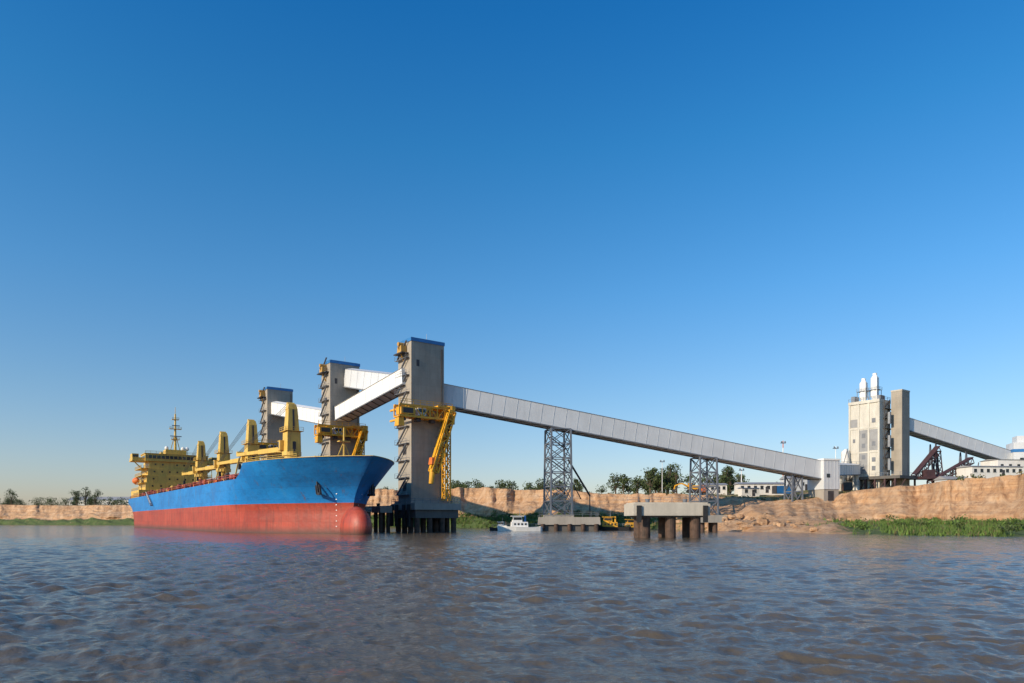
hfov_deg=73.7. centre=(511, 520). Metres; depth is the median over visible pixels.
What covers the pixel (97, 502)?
walls
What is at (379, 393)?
conveyor gallery
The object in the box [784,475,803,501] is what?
lattice support tower
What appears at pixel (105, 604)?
river water
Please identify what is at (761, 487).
windows and door
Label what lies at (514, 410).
conveyor gallery
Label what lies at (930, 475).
inclined belt conveyor
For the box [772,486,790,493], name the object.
shipping container
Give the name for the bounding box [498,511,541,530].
white workboat
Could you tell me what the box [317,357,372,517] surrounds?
concrete loading tower
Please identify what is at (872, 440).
processing tower
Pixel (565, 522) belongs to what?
concrete pier
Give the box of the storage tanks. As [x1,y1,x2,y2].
[840,449,860,489]
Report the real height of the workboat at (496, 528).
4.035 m
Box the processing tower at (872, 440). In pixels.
[846,373,920,489]
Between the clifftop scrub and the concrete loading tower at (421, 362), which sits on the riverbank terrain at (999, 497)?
the clifftop scrub
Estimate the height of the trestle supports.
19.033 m
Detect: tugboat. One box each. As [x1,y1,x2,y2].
[598,512,630,530]
[618,519,633,529]
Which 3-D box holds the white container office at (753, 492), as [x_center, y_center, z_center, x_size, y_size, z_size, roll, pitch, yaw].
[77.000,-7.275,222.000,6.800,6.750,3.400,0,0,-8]
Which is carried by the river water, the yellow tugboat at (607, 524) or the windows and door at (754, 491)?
the yellow tugboat at (607, 524)
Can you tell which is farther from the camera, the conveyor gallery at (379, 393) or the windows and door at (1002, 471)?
the windows and door at (1002, 471)
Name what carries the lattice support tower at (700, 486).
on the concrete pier
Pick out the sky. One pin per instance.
(717, 219)
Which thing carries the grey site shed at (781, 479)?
on the riverbank terrain at (999, 497)
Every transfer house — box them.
[807,458,840,501]
[1006,436,1023,458]
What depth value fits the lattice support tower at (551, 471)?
183.98 m
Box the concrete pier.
[537,513,600,530]
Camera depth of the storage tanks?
238.59 m
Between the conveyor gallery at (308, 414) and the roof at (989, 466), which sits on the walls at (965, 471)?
the roof at (989, 466)
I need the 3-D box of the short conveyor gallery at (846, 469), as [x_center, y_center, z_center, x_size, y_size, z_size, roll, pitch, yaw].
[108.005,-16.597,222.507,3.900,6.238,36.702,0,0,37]
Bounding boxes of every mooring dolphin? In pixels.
[372,503,391,531]
[701,515,721,531]
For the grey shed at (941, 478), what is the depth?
226.77 m
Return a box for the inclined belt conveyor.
[911,446,978,483]
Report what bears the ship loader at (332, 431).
on the concrete loading tower at (335, 392)
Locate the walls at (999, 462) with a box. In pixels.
[980,459,1023,472]
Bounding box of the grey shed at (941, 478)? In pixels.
[934,476,967,481]
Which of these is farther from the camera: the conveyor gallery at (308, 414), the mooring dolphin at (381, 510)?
the conveyor gallery at (308, 414)
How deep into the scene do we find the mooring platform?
105.07 m
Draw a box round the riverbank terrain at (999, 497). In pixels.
[0,474,1023,536]
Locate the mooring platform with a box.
[624,497,709,537]
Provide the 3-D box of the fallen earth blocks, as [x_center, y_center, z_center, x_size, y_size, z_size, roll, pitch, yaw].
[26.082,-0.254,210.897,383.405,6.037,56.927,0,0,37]
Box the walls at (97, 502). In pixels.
[68,500,127,504]
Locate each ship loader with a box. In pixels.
[258,439,280,454]
[314,420,368,454]
[390,398,456,500]
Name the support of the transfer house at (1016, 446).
on the riverbank terrain at (999, 497)
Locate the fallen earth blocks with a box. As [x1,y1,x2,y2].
[458,512,1023,531]
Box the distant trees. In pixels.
[0,464,749,504]
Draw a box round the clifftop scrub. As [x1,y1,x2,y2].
[1,471,1023,505]
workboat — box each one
[490,517,508,530]
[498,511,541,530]
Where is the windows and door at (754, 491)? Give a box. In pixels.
[745,489,756,495]
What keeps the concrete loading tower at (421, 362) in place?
in the river water
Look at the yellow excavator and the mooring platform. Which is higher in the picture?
the yellow excavator
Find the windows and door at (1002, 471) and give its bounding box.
[974,469,1021,474]
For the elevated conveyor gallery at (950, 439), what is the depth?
244.34 m
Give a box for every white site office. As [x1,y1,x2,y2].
[701,483,727,494]
[733,482,783,494]
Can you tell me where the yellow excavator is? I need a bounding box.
[672,483,698,492]
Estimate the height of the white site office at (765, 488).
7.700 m
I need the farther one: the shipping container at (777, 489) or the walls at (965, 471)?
the walls at (965, 471)
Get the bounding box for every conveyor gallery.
[271,401,321,423]
[334,368,405,421]
[343,368,391,389]
[444,383,821,479]
[840,463,860,475]
[910,418,1010,459]
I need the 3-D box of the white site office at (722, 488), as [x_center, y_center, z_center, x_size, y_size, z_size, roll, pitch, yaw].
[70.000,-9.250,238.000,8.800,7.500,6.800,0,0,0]
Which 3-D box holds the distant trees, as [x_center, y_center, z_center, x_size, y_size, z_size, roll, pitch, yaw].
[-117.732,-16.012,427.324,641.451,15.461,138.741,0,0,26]
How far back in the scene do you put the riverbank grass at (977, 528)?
143.74 m
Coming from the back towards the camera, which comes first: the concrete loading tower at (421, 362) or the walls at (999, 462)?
the walls at (999, 462)
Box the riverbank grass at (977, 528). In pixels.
[371,512,1023,536]
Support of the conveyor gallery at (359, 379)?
attached to the concrete loading tower at (421, 362)
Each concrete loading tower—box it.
[257,386,292,459]
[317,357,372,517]
[390,334,460,531]
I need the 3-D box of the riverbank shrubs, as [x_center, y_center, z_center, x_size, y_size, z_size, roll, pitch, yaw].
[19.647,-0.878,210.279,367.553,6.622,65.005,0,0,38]
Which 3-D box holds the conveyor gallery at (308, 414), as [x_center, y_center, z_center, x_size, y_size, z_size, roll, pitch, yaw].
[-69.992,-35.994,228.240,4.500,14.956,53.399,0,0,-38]
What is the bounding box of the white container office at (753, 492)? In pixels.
[738,488,758,496]
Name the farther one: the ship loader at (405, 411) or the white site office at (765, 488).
the white site office at (765, 488)
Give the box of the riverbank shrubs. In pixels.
[378,509,1023,532]
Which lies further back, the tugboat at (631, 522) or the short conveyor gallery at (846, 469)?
the short conveyor gallery at (846, 469)
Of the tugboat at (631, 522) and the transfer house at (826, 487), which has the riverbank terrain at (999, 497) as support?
the transfer house at (826, 487)
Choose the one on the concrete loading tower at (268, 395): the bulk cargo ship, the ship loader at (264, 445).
the ship loader at (264, 445)
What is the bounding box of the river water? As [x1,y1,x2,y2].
[0,525,1023,682]
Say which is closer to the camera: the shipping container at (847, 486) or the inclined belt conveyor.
the shipping container at (847, 486)
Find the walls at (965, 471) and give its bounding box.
[955,466,1022,477]
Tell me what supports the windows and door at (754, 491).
in the white container office at (753, 492)
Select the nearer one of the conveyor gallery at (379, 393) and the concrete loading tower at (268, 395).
the conveyor gallery at (379, 393)
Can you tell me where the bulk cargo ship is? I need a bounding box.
[128,402,393,533]
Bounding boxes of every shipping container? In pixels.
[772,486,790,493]
[842,482,852,490]
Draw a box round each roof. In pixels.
[69,497,130,499]
[956,466,1022,467]
[979,459,1023,461]
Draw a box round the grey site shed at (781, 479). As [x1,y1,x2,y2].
[779,476,806,490]
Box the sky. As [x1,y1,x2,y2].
[0,0,1023,504]
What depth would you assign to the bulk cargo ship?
152.03 m
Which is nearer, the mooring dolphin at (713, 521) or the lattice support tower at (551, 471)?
the mooring dolphin at (713, 521)
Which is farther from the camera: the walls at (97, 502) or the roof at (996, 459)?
the walls at (97, 502)
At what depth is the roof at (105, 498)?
556.11 m
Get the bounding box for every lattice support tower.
[543,428,589,516]
[689,457,718,514]
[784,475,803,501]
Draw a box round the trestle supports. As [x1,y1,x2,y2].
[926,443,967,483]
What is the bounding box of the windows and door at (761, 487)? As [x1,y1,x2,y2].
[741,486,769,492]

